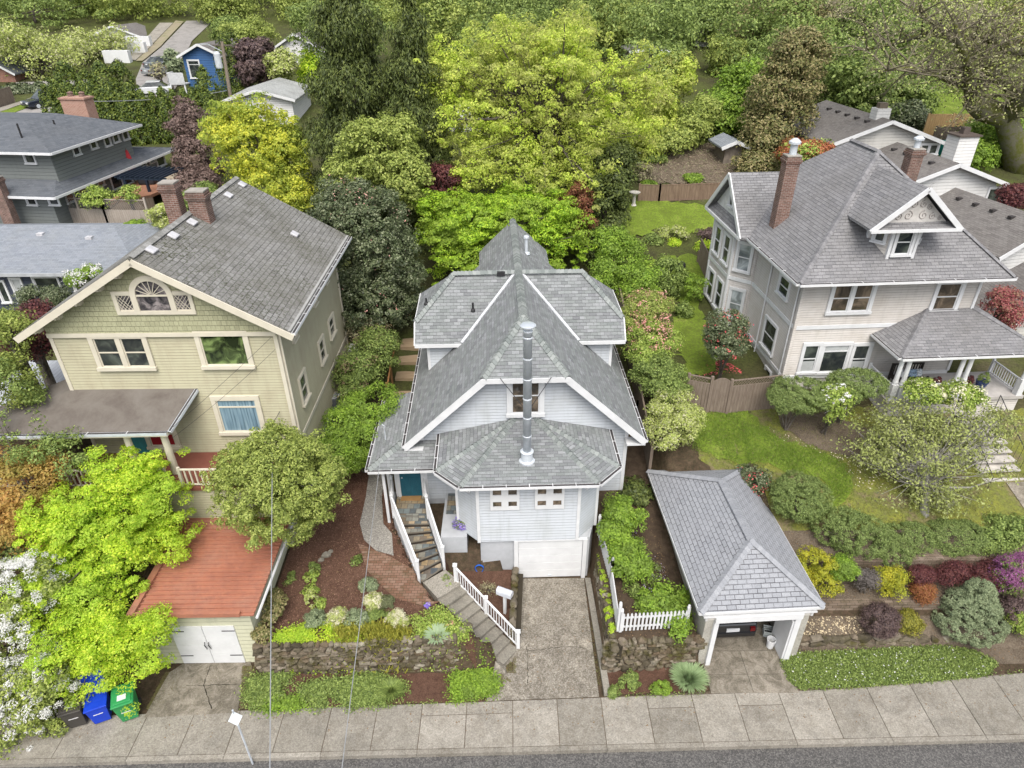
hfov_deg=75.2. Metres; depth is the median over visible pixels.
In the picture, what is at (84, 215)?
lattice fence
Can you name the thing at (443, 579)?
dry leaves
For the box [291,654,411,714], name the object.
leafy cover
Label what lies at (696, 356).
side lawn
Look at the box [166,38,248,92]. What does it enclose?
blue house
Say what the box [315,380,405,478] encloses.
camellia hedge
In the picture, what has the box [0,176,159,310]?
slate roof house
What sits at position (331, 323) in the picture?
window
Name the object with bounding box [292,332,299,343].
window
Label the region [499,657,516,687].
driveway moss
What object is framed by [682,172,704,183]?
terrace plant
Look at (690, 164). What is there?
dead stems
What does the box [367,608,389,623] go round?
garden bush
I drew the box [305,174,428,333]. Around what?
camellia tree
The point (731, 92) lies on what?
green tree
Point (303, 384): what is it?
window
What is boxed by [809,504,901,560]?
clipped mound
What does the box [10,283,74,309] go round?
shrub row
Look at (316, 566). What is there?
seedling
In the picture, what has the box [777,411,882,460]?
dirt patch
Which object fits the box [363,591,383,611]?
garden bush
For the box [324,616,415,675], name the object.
grass clump
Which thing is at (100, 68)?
arborvitae
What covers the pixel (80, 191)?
window
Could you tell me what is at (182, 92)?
arborvitae
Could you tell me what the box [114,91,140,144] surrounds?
arborvitae
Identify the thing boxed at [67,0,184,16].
skyline tree
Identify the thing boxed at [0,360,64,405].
concrete patio
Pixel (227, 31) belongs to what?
arborvitae
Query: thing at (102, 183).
window
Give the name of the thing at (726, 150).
garden shed
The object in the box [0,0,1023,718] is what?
ground
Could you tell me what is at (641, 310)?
camellia shrub
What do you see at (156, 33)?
pavement
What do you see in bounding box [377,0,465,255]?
cedar tree
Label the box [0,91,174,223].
grey house
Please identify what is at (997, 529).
juniper
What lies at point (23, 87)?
dark hedge
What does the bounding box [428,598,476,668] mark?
corner bed
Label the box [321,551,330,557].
boulder
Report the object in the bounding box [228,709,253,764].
street sign
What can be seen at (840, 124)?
bungalow
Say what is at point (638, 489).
fern clump
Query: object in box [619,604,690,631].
picket fence
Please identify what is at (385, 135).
laurel tree
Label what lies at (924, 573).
garden shrub
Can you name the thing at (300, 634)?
creeping cover
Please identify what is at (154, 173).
pergola
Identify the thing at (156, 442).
window
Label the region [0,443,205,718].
maple tree
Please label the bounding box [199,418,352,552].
round tree
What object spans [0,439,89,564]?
maple tree
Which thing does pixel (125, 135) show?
window
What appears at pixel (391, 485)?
porch post
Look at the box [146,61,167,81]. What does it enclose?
street tree
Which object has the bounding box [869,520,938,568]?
clipped mound
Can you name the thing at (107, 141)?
window
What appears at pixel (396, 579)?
brick path
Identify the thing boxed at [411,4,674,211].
spring tree
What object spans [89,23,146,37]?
beige bungalow
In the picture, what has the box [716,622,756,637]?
parked car
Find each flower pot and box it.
[933,376,941,382]
[967,375,974,384]
[975,372,990,389]
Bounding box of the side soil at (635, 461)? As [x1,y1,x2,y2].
[598,397,691,638]
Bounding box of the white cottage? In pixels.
[222,77,310,124]
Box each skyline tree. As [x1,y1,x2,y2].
[0,0,126,35]
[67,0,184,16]
[182,0,269,23]
[284,0,395,78]
[372,0,493,64]
[455,0,566,36]
[556,0,653,55]
[655,0,748,45]
[720,0,839,50]
[810,0,927,53]
[906,0,1023,51]
[980,0,1023,58]
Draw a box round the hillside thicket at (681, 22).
[383,0,952,129]
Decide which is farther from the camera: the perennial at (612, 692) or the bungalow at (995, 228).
the bungalow at (995, 228)
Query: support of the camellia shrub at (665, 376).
on the ground at (686, 456)
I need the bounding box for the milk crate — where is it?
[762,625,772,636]
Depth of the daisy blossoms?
23.41 m
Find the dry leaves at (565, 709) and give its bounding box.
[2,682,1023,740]
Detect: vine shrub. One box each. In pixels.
[123,217,145,223]
[143,202,169,229]
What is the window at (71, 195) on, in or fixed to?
in the grey house at (50, 163)
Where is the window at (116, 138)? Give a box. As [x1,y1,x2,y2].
[112,134,121,143]
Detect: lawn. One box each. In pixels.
[623,199,713,235]
[631,253,725,376]
[691,411,853,514]
[698,405,1023,530]
[929,70,1023,113]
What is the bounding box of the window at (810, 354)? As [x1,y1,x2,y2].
[795,342,823,374]
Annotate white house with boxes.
[272,31,324,64]
[365,218,647,577]
[449,110,490,131]
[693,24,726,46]
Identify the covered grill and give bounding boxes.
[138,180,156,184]
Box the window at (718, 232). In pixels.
[710,222,723,257]
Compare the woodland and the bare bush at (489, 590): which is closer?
the bare bush at (489, 590)
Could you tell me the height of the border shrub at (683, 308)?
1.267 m
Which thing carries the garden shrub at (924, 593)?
on the hillside soil at (1012, 645)
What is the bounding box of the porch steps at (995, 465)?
[950,395,1023,488]
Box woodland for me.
[54,0,871,20]
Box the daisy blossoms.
[785,646,985,686]
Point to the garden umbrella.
(128, 156)
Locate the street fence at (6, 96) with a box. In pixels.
[0,86,15,106]
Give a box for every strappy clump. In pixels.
[377,676,404,701]
[424,623,450,644]
[668,661,710,693]
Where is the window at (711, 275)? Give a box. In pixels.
[704,266,715,301]
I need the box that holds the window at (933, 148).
[920,143,940,154]
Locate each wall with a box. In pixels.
[102,50,132,62]
[112,42,147,53]
[124,36,152,46]
[252,622,472,674]
[593,555,622,671]
[601,634,707,672]
[771,620,793,658]
[799,554,1016,566]
[822,598,1022,609]
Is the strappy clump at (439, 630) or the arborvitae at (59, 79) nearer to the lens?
the strappy clump at (439, 630)
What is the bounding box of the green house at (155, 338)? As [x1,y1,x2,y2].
[0,176,351,545]
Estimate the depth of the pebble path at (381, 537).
27.66 m
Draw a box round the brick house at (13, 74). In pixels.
[0,54,53,81]
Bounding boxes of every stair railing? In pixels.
[389,493,420,582]
[423,478,445,569]
[452,563,519,648]
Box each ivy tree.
[573,137,641,266]
[730,24,840,171]
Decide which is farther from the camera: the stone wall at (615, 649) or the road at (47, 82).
the road at (47, 82)
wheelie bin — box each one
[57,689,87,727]
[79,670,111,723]
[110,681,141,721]
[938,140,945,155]
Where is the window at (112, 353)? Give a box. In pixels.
[87,337,157,370]
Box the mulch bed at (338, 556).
[258,453,433,641]
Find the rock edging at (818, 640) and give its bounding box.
[800,632,1015,648]
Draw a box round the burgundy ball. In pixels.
[856,601,905,641]
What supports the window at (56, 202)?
in the grey house at (50, 163)
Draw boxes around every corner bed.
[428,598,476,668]
[445,559,511,632]
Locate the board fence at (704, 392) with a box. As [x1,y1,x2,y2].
[684,372,714,411]
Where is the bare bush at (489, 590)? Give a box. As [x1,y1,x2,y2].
[477,581,496,595]
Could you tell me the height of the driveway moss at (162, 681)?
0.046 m
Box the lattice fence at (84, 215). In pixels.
[65,196,151,222]
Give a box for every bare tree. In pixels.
[0,13,94,80]
[46,20,139,65]
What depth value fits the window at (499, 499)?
24.66 m
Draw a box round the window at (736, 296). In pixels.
[725,286,746,317]
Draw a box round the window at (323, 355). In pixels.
[317,333,328,366]
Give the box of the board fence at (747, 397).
[725,375,782,413]
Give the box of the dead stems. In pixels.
[642,142,734,182]
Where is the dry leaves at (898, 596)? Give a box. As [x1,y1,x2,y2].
[789,532,1022,658]
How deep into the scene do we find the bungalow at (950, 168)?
42.72 m
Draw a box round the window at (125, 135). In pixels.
[121,131,130,140]
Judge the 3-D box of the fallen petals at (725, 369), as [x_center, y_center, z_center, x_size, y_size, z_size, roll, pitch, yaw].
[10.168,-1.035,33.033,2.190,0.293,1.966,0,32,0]
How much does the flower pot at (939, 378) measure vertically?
0.787 m
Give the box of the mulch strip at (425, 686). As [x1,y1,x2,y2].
[243,672,483,708]
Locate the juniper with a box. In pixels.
[971,511,1023,555]
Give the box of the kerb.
[0,734,1023,767]
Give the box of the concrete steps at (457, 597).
[423,570,515,664]
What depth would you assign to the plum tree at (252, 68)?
72.53 m
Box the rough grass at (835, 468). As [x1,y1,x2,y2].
[698,408,1000,529]
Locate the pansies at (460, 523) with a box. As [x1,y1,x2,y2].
[451,516,465,530]
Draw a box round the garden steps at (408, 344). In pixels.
[385,338,418,395]
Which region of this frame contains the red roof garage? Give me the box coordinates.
[126,515,294,663]
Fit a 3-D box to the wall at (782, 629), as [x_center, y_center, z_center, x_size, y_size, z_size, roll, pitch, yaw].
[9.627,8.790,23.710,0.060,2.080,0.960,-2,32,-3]
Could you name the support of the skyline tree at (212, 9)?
on the ground at (686, 456)
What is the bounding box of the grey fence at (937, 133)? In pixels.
[933,126,983,142]
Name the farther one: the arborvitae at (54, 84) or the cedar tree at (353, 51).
the arborvitae at (54, 84)
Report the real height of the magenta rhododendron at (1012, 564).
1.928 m
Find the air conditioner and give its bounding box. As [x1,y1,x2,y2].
[332,391,342,409]
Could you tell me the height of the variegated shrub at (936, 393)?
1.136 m
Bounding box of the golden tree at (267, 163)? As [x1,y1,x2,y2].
[196,91,317,213]
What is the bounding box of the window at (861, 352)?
[847,342,874,374]
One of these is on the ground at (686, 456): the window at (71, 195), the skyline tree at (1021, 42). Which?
the skyline tree at (1021, 42)
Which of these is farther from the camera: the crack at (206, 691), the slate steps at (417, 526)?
the slate steps at (417, 526)
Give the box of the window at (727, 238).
[719,230,732,267]
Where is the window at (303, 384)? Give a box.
[297,367,311,407]
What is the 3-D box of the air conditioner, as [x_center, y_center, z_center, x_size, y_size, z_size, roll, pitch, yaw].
[-8.652,0.871,32.230,0.740,0.830,0.740,0,32,0]
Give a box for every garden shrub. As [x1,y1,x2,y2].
[796,545,844,597]
[829,551,862,585]
[850,567,883,593]
[871,564,912,601]
[897,607,926,638]
[905,563,942,585]
[908,578,938,606]
[931,557,978,587]
[969,555,1009,591]
[995,592,1023,629]
[1004,604,1023,637]
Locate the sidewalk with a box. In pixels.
[0,673,1023,759]
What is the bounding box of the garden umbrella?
[125,148,135,181]
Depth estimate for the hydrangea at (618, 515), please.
25.58 m
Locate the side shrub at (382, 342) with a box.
[330,323,402,405]
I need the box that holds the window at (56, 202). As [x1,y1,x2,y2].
[47,199,61,206]
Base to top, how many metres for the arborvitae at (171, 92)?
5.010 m
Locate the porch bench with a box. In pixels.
[887,362,928,388]
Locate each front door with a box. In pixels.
[131,437,151,452]
[399,473,422,495]
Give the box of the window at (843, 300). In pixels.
[824,285,878,315]
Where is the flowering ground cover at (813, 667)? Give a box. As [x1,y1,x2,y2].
[778,641,998,691]
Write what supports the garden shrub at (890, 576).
on the hillside soil at (1012, 645)
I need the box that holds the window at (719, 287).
[711,275,724,312]
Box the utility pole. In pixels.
[198,42,232,96]
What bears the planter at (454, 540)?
on the ground at (686, 456)
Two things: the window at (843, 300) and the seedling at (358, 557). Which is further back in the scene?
the window at (843, 300)
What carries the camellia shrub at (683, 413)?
on the ground at (686, 456)
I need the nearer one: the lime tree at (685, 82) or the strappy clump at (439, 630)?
the strappy clump at (439, 630)
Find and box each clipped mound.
[768,469,835,523]
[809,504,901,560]
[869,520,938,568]
[924,517,991,557]
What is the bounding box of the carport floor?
[703,621,798,693]
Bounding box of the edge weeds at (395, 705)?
[251,698,478,712]
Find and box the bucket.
[766,635,776,648]
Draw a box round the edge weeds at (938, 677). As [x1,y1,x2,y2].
[817,669,1021,690]
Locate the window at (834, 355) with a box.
[816,342,853,374]
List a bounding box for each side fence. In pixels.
[611,250,653,476]
[697,238,708,275]
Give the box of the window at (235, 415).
[209,395,264,435]
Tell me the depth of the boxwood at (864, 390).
28.26 m
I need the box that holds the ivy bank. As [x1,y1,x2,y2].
[0,357,97,584]
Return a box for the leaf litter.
[803,616,872,635]
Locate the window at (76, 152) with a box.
[71,147,82,156]
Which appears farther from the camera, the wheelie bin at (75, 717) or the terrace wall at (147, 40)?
the terrace wall at (147, 40)
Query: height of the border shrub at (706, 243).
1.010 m
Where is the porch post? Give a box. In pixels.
[389,475,394,498]
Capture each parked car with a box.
[20,88,47,108]
[136,80,174,93]
[141,62,166,74]
[142,56,169,66]
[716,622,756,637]
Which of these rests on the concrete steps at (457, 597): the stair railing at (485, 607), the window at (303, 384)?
the stair railing at (485, 607)
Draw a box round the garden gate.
[709,378,730,412]
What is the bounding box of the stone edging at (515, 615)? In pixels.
[508,567,522,643]
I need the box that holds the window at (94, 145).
[89,141,99,150]
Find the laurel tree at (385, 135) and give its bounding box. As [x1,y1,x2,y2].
[319,109,435,261]
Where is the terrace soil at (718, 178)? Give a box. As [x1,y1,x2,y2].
[639,143,735,183]
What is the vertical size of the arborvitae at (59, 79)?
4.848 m
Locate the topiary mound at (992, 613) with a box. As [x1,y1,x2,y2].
[930,577,1011,648]
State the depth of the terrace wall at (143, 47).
93.95 m
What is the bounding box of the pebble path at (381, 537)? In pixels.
[360,474,393,555]
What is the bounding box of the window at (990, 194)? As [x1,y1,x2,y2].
[985,186,1001,201]
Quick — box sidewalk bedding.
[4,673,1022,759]
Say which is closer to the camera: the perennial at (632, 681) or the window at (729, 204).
the perennial at (632, 681)
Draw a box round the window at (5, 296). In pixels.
[0,280,13,303]
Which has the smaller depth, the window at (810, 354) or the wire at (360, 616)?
the wire at (360, 616)
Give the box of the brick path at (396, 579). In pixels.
[358,543,439,605]
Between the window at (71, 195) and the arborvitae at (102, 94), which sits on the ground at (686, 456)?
the arborvitae at (102, 94)
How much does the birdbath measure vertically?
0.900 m
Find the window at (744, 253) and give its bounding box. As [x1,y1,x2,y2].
[732,240,754,274]
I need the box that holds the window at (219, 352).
[192,331,255,369]
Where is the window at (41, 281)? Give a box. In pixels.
[30,277,62,299]
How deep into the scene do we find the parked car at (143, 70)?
82.44 m
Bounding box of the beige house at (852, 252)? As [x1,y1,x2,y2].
[703,135,1023,415]
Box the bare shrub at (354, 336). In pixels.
[344,313,389,348]
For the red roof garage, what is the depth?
23.38 m
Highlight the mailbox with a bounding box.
[496,586,513,613]
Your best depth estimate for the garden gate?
29.67 m
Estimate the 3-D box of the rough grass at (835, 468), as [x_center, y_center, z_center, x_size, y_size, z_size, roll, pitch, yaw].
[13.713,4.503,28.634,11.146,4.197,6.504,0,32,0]
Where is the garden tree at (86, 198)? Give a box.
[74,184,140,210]
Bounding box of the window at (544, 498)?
[535,489,564,509]
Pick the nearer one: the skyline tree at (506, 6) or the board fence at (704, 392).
the board fence at (704, 392)
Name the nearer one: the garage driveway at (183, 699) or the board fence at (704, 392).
the garage driveway at (183, 699)
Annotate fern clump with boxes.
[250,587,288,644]
[618,474,654,507]
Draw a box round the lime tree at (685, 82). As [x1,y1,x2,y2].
[612,49,699,163]
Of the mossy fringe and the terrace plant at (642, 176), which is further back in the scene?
the terrace plant at (642, 176)
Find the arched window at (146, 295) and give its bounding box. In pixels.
[110,275,196,314]
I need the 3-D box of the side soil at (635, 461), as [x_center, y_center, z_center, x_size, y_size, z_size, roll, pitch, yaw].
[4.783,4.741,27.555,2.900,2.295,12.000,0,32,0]
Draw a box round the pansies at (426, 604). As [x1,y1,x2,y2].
[423,602,430,608]
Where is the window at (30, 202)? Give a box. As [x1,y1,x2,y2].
[25,199,38,206]
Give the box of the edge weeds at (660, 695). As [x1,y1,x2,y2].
[618,690,704,700]
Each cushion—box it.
[908,369,916,376]
[916,369,922,376]
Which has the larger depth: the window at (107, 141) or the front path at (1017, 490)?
the window at (107, 141)
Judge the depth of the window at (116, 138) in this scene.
48.06 m
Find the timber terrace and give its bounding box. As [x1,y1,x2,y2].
[637,183,719,201]
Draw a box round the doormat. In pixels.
[401,496,420,500]
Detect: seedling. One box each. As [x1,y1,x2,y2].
[283,570,296,585]
[300,582,320,595]
[302,568,320,582]
[304,589,319,608]
[308,561,320,572]
[312,596,326,609]
[349,554,362,566]
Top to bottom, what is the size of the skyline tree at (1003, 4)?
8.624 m
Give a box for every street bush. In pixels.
[206,13,244,40]
[215,12,282,42]
[295,47,324,83]
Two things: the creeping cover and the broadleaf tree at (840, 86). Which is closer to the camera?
the creeping cover
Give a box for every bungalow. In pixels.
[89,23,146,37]
[784,100,944,154]
[880,126,1009,201]
[939,187,1023,282]
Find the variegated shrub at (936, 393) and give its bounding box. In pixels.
[900,375,990,415]
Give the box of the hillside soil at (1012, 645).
[783,529,1023,667]
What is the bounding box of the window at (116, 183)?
[109,174,123,190]
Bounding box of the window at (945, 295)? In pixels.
[928,282,967,310]
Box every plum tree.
[161,95,227,202]
[227,35,276,87]
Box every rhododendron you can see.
[809,378,858,434]
[889,98,931,131]
[985,548,1023,597]
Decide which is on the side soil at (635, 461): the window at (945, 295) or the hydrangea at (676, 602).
the hydrangea at (676, 602)
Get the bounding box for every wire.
[94,90,226,101]
[172,344,263,427]
[174,356,267,436]
[269,453,272,767]
[342,424,384,767]
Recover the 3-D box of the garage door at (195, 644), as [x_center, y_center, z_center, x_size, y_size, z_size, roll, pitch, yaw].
[-10.686,9.193,23.348,2.200,1.952,0.115,-1,32,0]
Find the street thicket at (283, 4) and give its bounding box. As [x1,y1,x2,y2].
[0,0,426,21]
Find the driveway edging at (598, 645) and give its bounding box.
[585,578,609,695]
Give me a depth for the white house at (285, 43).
85.23 m
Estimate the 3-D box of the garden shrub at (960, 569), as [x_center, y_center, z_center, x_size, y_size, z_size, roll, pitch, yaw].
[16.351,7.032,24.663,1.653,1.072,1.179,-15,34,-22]
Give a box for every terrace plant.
[633,162,654,181]
[640,153,667,163]
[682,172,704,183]
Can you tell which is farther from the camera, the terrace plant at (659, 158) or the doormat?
the terrace plant at (659, 158)
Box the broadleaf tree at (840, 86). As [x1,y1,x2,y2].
[810,45,948,112]
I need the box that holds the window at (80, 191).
[79,187,87,195]
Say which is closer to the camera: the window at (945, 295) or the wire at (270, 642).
the wire at (270, 642)
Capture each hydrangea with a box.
[595,491,648,547]
[606,529,654,586]
[632,577,696,646]
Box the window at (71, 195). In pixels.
[64,193,74,204]
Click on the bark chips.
(340, 562)
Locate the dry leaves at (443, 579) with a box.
[441,571,452,586]
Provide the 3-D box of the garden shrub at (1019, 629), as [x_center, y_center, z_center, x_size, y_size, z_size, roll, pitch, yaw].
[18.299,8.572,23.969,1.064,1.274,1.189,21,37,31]
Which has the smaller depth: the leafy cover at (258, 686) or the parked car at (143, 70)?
the leafy cover at (258, 686)
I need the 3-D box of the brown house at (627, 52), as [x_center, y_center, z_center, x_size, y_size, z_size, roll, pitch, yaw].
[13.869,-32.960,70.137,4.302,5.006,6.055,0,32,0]
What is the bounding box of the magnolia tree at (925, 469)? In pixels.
[830,393,1023,520]
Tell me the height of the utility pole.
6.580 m
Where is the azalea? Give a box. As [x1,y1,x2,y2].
[774,135,835,163]
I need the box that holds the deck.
[109,180,160,209]
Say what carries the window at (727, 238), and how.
in the beige house at (852, 252)
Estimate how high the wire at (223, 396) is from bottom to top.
2.854 m
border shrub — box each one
[640,179,657,188]
[641,232,664,246]
[654,224,690,239]
[668,237,681,246]
[674,300,694,318]
[682,272,708,301]
[692,238,710,251]
[695,227,712,239]
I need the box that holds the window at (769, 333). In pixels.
[758,314,778,357]
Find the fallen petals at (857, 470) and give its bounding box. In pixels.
[773,430,891,490]
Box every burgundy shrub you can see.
[411,160,461,196]
[556,179,598,252]
[994,180,1023,208]
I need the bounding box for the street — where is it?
[8,742,1023,767]
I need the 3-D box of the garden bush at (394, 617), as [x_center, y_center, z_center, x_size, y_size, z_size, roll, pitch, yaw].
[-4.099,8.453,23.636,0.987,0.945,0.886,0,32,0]
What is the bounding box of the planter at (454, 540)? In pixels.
[441,493,468,552]
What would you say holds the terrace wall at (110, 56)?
on the ground at (686, 456)
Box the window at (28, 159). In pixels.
[22,155,37,164]
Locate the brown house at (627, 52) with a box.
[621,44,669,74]
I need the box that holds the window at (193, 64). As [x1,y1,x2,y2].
[186,59,199,78]
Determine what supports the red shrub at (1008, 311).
on the ground at (686, 456)
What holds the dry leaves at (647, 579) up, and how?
on the side soil at (635, 461)
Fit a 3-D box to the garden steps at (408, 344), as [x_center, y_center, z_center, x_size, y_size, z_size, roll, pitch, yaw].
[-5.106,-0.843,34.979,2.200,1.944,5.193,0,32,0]
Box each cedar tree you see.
[294,0,419,239]
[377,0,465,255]
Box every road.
[16,80,75,85]
[18,106,51,112]
[136,21,210,96]
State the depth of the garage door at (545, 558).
26.47 m
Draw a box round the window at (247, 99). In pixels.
[245,98,253,105]
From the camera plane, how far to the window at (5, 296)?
37.22 m
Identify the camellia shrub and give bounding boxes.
[616,287,676,335]
[620,317,685,364]
[627,350,693,409]
[642,387,706,451]
[701,308,753,378]
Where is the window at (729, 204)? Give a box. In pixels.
[726,191,732,209]
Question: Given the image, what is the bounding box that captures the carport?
[646,467,825,664]
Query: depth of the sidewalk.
21.87 m
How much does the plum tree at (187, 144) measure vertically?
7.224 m
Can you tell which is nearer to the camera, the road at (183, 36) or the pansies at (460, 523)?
the pansies at (460, 523)
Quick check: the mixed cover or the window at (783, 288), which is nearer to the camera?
the mixed cover
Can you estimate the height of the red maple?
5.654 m
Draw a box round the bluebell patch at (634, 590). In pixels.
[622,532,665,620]
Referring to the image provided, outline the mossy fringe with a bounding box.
[597,554,616,633]
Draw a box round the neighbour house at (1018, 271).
[975,262,1023,335]
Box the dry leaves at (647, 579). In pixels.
[608,495,666,635]
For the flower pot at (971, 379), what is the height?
0.646 m
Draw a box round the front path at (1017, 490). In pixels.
[1007,482,1023,506]
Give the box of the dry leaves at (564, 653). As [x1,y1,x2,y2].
[520,584,595,689]
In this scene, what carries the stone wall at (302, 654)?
on the ground at (686, 456)
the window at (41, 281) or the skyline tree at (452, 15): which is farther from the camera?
the skyline tree at (452, 15)
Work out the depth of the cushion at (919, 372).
30.11 m
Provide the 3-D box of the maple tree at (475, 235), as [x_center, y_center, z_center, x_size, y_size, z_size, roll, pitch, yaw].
[-0.581,-8.792,39.382,11.028,5.828,9.883,0,32,0]
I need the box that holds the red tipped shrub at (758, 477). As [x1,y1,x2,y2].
[735,463,773,495]
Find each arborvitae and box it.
[38,77,51,112]
[46,85,61,112]
[49,77,63,109]
[49,78,61,113]
[53,59,78,86]
[58,82,65,113]
[64,81,74,95]
[76,68,99,87]
[77,79,100,118]
[83,81,103,118]
[89,60,123,95]
[91,86,107,118]
[99,88,116,120]
[104,81,133,144]
[108,58,140,109]
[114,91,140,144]
[122,81,153,145]
[136,88,162,144]
[146,90,171,143]
[155,85,175,143]
[166,87,183,137]
[178,87,190,124]
[187,86,202,112]
[192,64,222,106]
[196,79,218,134]
[213,31,246,98]
[219,27,253,93]
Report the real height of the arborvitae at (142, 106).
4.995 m
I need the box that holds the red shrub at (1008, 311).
[977,284,1023,330]
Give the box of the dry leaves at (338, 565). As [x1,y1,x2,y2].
[263,477,430,638]
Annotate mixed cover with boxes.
[408,603,474,672]
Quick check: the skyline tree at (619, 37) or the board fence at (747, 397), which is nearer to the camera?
the board fence at (747, 397)
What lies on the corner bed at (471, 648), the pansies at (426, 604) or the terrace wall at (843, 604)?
the pansies at (426, 604)
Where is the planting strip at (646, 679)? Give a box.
[607,667,707,694]
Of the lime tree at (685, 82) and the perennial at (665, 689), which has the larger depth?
the lime tree at (685, 82)
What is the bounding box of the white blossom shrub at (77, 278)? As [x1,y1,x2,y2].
[61,262,102,288]
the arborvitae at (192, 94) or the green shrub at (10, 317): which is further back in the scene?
the arborvitae at (192, 94)
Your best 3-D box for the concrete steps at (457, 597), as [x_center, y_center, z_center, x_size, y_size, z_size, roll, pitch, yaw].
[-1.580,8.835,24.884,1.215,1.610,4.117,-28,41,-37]
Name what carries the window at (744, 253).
in the beige house at (852, 252)
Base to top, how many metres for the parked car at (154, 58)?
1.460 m
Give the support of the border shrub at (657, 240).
on the ground at (686, 456)
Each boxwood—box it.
[765,374,835,429]
[820,366,890,422]
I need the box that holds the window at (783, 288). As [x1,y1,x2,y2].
[774,272,791,302]
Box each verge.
[1,105,26,111]
[136,20,183,60]
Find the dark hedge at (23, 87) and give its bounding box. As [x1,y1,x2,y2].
[0,80,44,95]
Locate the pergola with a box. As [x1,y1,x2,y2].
[114,166,183,209]
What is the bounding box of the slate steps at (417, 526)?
[394,492,443,585]
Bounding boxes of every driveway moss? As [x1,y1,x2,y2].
[146,670,181,708]
[239,665,255,708]
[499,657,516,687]
[590,625,601,685]
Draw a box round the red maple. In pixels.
[0,297,55,385]
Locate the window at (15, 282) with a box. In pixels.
[7,277,23,303]
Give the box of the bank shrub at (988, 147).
[940,116,1023,172]
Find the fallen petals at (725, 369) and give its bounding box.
[699,358,741,375]
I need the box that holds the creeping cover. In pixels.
[268,619,369,675]
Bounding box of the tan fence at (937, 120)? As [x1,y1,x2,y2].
[923,113,973,135]
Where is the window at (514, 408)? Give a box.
[506,383,544,417]
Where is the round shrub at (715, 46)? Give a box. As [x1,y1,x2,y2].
[702,33,750,77]
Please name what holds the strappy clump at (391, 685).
on the mulch strip at (425, 686)
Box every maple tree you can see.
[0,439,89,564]
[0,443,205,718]
[407,180,597,285]
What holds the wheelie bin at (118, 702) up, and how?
on the ground at (686, 456)
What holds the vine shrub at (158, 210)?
on the ground at (686, 456)
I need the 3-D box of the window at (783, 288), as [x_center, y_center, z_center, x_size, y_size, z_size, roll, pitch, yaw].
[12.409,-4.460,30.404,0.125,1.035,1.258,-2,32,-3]
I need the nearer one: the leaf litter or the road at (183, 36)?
the leaf litter
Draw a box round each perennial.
[607,684,621,699]
[616,668,641,692]
[648,679,672,695]
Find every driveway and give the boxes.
[144,662,251,717]
[486,578,598,700]
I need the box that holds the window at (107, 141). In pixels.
[103,137,113,147]
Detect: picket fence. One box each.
[597,514,621,631]
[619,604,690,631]
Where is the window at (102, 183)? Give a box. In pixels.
[97,180,106,187]
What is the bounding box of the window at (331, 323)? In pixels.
[327,311,337,340]
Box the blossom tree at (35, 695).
[0,548,93,759]
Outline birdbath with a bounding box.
[629,190,639,205]
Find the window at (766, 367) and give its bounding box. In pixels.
[764,365,771,375]
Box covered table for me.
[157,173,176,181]
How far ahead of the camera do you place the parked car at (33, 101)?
70.11 m
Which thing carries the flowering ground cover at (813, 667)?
on the ground at (686, 456)
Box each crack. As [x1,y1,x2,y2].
[186,684,234,685]
[203,668,211,708]
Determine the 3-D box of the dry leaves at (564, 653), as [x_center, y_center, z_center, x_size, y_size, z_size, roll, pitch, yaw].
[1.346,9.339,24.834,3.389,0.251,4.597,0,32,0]
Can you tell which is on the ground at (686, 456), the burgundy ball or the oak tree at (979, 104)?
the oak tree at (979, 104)
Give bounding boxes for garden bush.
[303,608,326,629]
[324,605,349,628]
[343,607,368,627]
[358,576,378,592]
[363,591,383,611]
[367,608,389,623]
[379,594,394,608]
[384,607,409,628]
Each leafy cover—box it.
[234,641,300,715]
[253,686,312,718]
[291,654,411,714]
[442,637,505,706]
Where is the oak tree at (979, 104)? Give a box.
[825,0,1023,174]
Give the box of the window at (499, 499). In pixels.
[490,490,519,510]
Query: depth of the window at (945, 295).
29.20 m
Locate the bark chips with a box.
[266,472,427,641]
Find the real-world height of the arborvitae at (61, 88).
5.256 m
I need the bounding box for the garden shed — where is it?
[708,133,751,163]
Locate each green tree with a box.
[262,45,301,79]
[697,53,778,135]
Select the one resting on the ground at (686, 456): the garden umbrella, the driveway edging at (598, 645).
the driveway edging at (598, 645)
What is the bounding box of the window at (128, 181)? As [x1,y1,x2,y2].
[120,171,133,184]
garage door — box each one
[169,625,245,662]
[518,540,582,577]
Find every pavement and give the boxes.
[0,98,28,110]
[131,23,171,59]
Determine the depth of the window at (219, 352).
24.44 m
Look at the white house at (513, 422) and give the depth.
26.22 m
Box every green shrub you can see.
[0,305,66,449]
[585,224,667,299]
[651,93,726,155]
[651,253,691,298]
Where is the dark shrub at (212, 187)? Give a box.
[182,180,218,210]
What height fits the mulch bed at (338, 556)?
1.250 m

